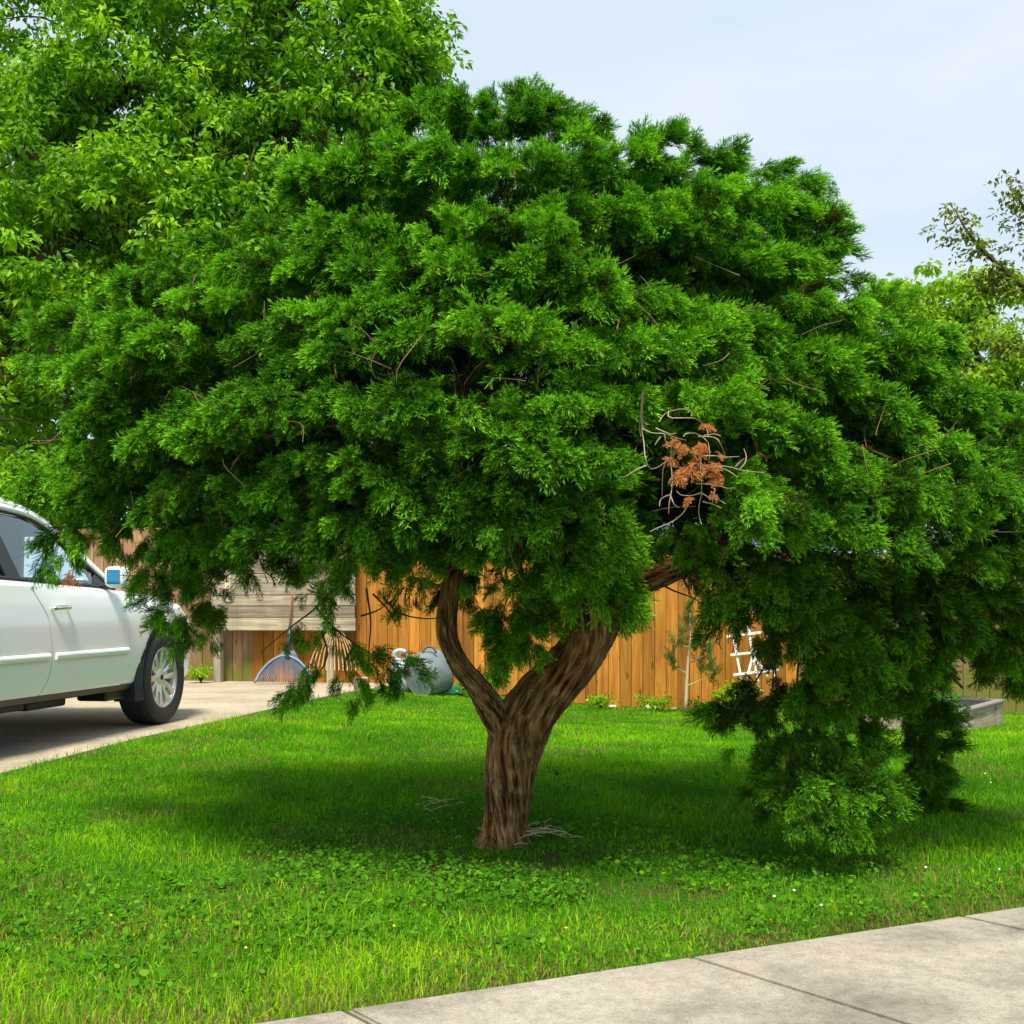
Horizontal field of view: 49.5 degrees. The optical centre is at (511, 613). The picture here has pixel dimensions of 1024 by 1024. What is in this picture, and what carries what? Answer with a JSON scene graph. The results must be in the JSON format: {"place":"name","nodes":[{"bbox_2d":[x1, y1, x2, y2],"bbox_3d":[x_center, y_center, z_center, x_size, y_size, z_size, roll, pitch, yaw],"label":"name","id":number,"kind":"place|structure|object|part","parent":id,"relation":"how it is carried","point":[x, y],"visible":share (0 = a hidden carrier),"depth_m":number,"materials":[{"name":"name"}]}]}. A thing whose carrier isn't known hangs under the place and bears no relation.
{"place":"outdoors","nodes":[
{"label":"outdoors","id":0,"kind":"place"},
{"bbox_2d":[0,681,387,779],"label":"driveway","id":1,"kind":"structure","parent":0,"point":[72,724],"depth_m":9.15,"materials":[{"name":"concrete"}]},
{"bbox_2d":[0,497,190,723],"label":"parked car","id":2,"kind":"object","parent":1,"relation":"on","point":[59,646],"visible":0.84,"depth_m":7.50,"materials":[{"name":"white paint"}]},
{"bbox_3d":[-3.044,0.181,6.624,0.088,0.700,1.043,0,0,8],"label":"door","id":3,"kind":"part","parent":2,"relation":"part of","materials":[{"name":"white paint"}]},
{"bbox_3d":[-3.115,-0.420,7.388,0.164,0.432,1.090,0,0,7],"label":"window","id":4,"kind":"part","parent":2,"relation":"part of","materials":[{"name":"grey glass"}]},
{"bbox_3d":[-2.922,0.181,7.591,0.131,0.700,1.226,0,0,7],"label":"door","id":5,"kind":"part","parent":2,"relation":"part of","materials":[{"name":"white paint"}]},
{"bbox_2d":[187,664,213,682],"bbox_3d":[-3.938,0.757,14.008,0.346,0.251,0.323,0,0,0],"label":"weed","id":6,"kind":"object","parent":1,"relation":"on","point":[201,673],"visible":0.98,"depth_m":13.99,"materials":[{"name":"green plant"}]},
{"bbox_2d":[253,593,311,682],"bbox_3d":[-2.799,0.060,13.840,0.754,1.602,0.449,0,0,0],"label":"leaf rake","id":7,"kind":"object","parent":1,"relation":"on","point":[282,657],"visible":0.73,"depth_m":13.70,"materials":[{"name":"blue plastic"}]},
{"bbox_2d":[211,542,355,683],"bbox_3d":[-2.887,-0.099,14.011,1.934,1.997,0.145,0,0,11],"label":"plank panel","id":8,"kind":"object","parent":1,"relation":"on","point":[270,610],"visible":0.3,"depth_m":14.00,"materials":[{"name":"grey wood"}]},
{"bbox_2d":[309,630,359,670],"bbox_3d":[-2.197,0.021,13.885,0.646,1.383,0.356,0,0,0],"label":"leaf rake","id":9,"kind":"object","parent":8,"relation":"attached to","point":[327,636],"visible":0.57,"depth_m":13.82,"materials":[{"name":"beige wood"}]},
{"bbox_2d":[354,677,367,689],"bbox_3d":[-1.724,0.805,12.700,0.151,0.150,0.221,0,0,-14],"label":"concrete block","id":10,"kind":"object","parent":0,"point":[357,682],"depth_m":12.61,"materials":[{"name":"grey concrete"}]},
{"bbox_2d":[445,685,465,693],"bbox_3d":[-0.769,0.905,13.200,0.420,0.082,0.242,0,0,11],"label":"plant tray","id":11,"kind":"object","parent":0,"point":[452,690],"visible":0.21,"depth_m":13.06,"materials":[{"name":"green plastic"}]},
{"bbox_2d":[0,680,1023,1023],"bbox_3d":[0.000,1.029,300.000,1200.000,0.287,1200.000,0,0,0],"label":"lawn","id":12,"kind":"structure","parent":0,"point":[548,864],"depth_m":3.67,"materials":[{"name":"plant"}]},
{"bbox_2d":[0,130,287,528],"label":"dark tree","id":13,"kind":"object","parent":12,"relation":"on","point":[120,515],"visible":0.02,"depth_m":21.89,"materials":[{"name":"green plant"}]},
{"bbox_2d":[78,526,252,680],"bbox_3d":[-7.068,0.017,15.126,7.628,2.325,0.162,0,0,11],"label":"weathered fence","id":14,"kind":"object","parent":12,"relation":"on","point":[238,656],"visible":0.09,"depth_m":14.44,"materials":[{"name":"wood"}]},
{"bbox_2d":[0,0,473,528],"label":"shade tree","id":15,"kind":"object","parent":12,"relation":"on","point":[164,170],"visible":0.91,"depth_m":15.43,"materials":[{"name":"green plant"}]},
{"bbox_2d":[337,57,443,191],"bbox_3d":[-2.701,-5.646,24.070,2.715,13.660,2.205,0,0,0],"label":"pale tree","id":16,"kind":"object","parent":12,"relation":"on","point":[423,128],"depth_m":23.86,"materials":[{"name":"green plant"}]},
{"bbox_2d":[389,648,410,691],"bbox_3d":[-1.237,0.656,12.950,0.398,0.498,0.316,0,0,0],"label":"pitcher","id":17,"kind":"object","parent":12,"relation":"on","point":[395,652],"visible":0.32,"depth_m":12.87,"materials":[{"name":"grey ceramic"}]},
{"bbox_2d":[404,645,453,695],"bbox_3d":[-0.954,0.669,12.747,0.427,0.607,0.510,0,0,26],"label":"wash tub","id":18,"kind":"object","parent":12,"relation":"on","point":[445,680],"visible":0.6,"depth_m":12.65,"materials":[{"name":"metal"}]},
{"bbox_2d":[453,675,490,694],"bbox_3d":[-0.474,0.848,12.912,0.406,0.262,0.415,0,0,-43],"label":"weed","id":19,"kind":"object","parent":12,"relation":"on","point":[462,688],"visible":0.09,"depth_m":12.89,"materials":[{"name":"green plant"}]},
{"bbox_2d":[482,670,509,692],"bbox_3d":[-0.188,0.817,12.903,0.360,0.380,0.340,0,0,0],"label":"weed","id":20,"kind":"object","parent":12,"relation":"on","point":[494,681],"visible":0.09,"depth_m":12.88,"materials":[{"name":"green plant"}]},
{"bbox_2d":[414,796,582,844],"bbox_3d":[-0.137,0.849,4.663,0.480,0.046,1.139,0,0,-19],"label":"dry straw","id":21,"kind":"object","parent":12,"relation":"on","point":[532,832],"visible":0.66,"depth_m":4.31,"materials":[{"name":"beige"}]},
{"bbox_2d":[0,72,1023,854],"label":"juniper tree","id":22,"kind":"object","parent":12,"relation":"on","point":[712,370],"visible":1,"depth_m":3.69,"materials":[{"name":"green plant"}]},
{"bbox_2d":[0,770,1023,1010],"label":"ground cover","id":23,"kind":"object","parent":12,"relation":"on","point":[21,923],"visible":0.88,"depth_m":3.55,"materials":[{"name":"green plant"}]},
{"bbox_2d":[253,557,796,707],"bbox_3d":[0.020,0.212,13.734,6.816,2.435,0.163,0,0,11],"label":"cedar fence","id":24,"kind":"object","parent":12,"relation":"on","point":[629,668],"visible":0.11,"depth_m":13.43,"materials":[{"name":"brown wood"}]},
{"bbox_2d":[586,692,619,707],"bbox_3d":[1.053,1.011,12.999,0.388,0.215,0.273,0,0,-32],"label":"weed","id":25,"kind":"object","parent":12,"relation":"on","point":[600,701],"visible":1,"depth_m":12.98,"materials":[{"name":"green plant"}]},
{"bbox_2d":[631,691,676,710],"bbox_3d":[1.635,1.009,12.815,0.486,0.250,0.487,0,0,25],"label":"weed","id":26,"kind":"object","parent":12,"relation":"on","point":[654,703],"visible":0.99,"depth_m":12.79,"materials":[{"name":"green plant"}]},
{"bbox_2d":[338,700,999,906],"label":"clover blossoms","id":27,"kind":"object","parent":12,"relation":"on","point":[794,890],"visible":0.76,"depth_m":3.37,"materials":[{"name":"white plant"}]},
{"bbox_2d":[661,594,723,711],"bbox_3d":[2.035,0.452,12.486,0.723,1.351,0.499,0,0,0],"label":"pine sapling","id":28,"kind":"object","parent":12,"relation":"on","point":[708,646],"visible":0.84,"depth_m":12.49,"materials":[{"name":"green plant"}]},
{"bbox_2d":[679,696,727,709],"bbox_3d":[2.225,1.046,12.619,0.499,0.238,0.504,0,0,-33],"label":"weed","id":29,"kind":"object","parent":12,"relation":"on","point":[695,703],"visible":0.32,"depth_m":12.64,"materials":[{"name":"green plant"}]},
{"bbox_2d":[708,678,763,708],"bbox_3d":[2.498,0.923,12.412,0.587,0.410,0.501,0,0,36],"label":"shrub","id":30,"kind":"object","parent":12,"relation":"on","point":[721,691],"visible":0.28,"depth_m":12.40,"materials":[{"name":"green plant"}]},
{"bbox_2d":[726,610,778,690],"bbox_3d":[2.744,0.298,12.791,0.657,1.368,0.031,0,0,0],"label":"trellis","id":31,"kind":"object","parent":12,"relation":"on","point":[748,672],"visible":0.31,"depth_m":12.79,"materials":[{"name":"white paint"}]},
{"bbox_2d":[798,554,1023,713],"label":"weathered fence","id":32,"kind":"object","parent":12,"relation":"on","point":[989,693],"visible":0.06,"depth_m":12.63,"materials":[{"name":"brown wood"}]},
{"bbox_2d":[860,693,1005,731],"bbox_3d":[3.802,0.954,10.231,1.045,0.353,1.695,0,0,36],"label":"raised bed","id":33,"kind":"object","parent":12,"relation":"on","point":[983,712],"visible":0.21,"depth_m":10.11,"materials":[{"name":"grey wood"}]},
{"bbox_2d":[866,258,1023,444],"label":"maple tree","id":34,"kind":"object","parent":12,"relation":"on","point":[1006,374],"visible":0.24,"depth_m":20.51,"materials":[{"name":"green plant"}]},
{"bbox_2d":[929,687,971,716],"bbox_3d":[3.546,0.789,9.290,0.499,0.416,0.633,0,0,0],"label":"shrub","id":35,"kind":"object","parent":12,"relation":"on","point":[954,696],"visible":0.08,"depth_m":9.16,"materials":[{"name":"green plant"}]},
{"bbox_2d":[918,168,1023,384],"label":"crape myrtle","id":36,"kind":"object","parent":12,"relation":"on","point":[1003,272],"visible":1,"depth_m":15.30,"materials":[{"name":"green plant"}]},
{"bbox_2d":[0,0,1023,552],"label":"sky","id":37,"kind":"structure","parent":0,"point":[912,107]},
{"bbox_2d":[256,907,1023,1023],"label":"sidewalk","id":38,"kind":"structure","parent":0,"point":[968,969],"depth_m":2.56,"materials":[{"name":"concrete"}]}
]}

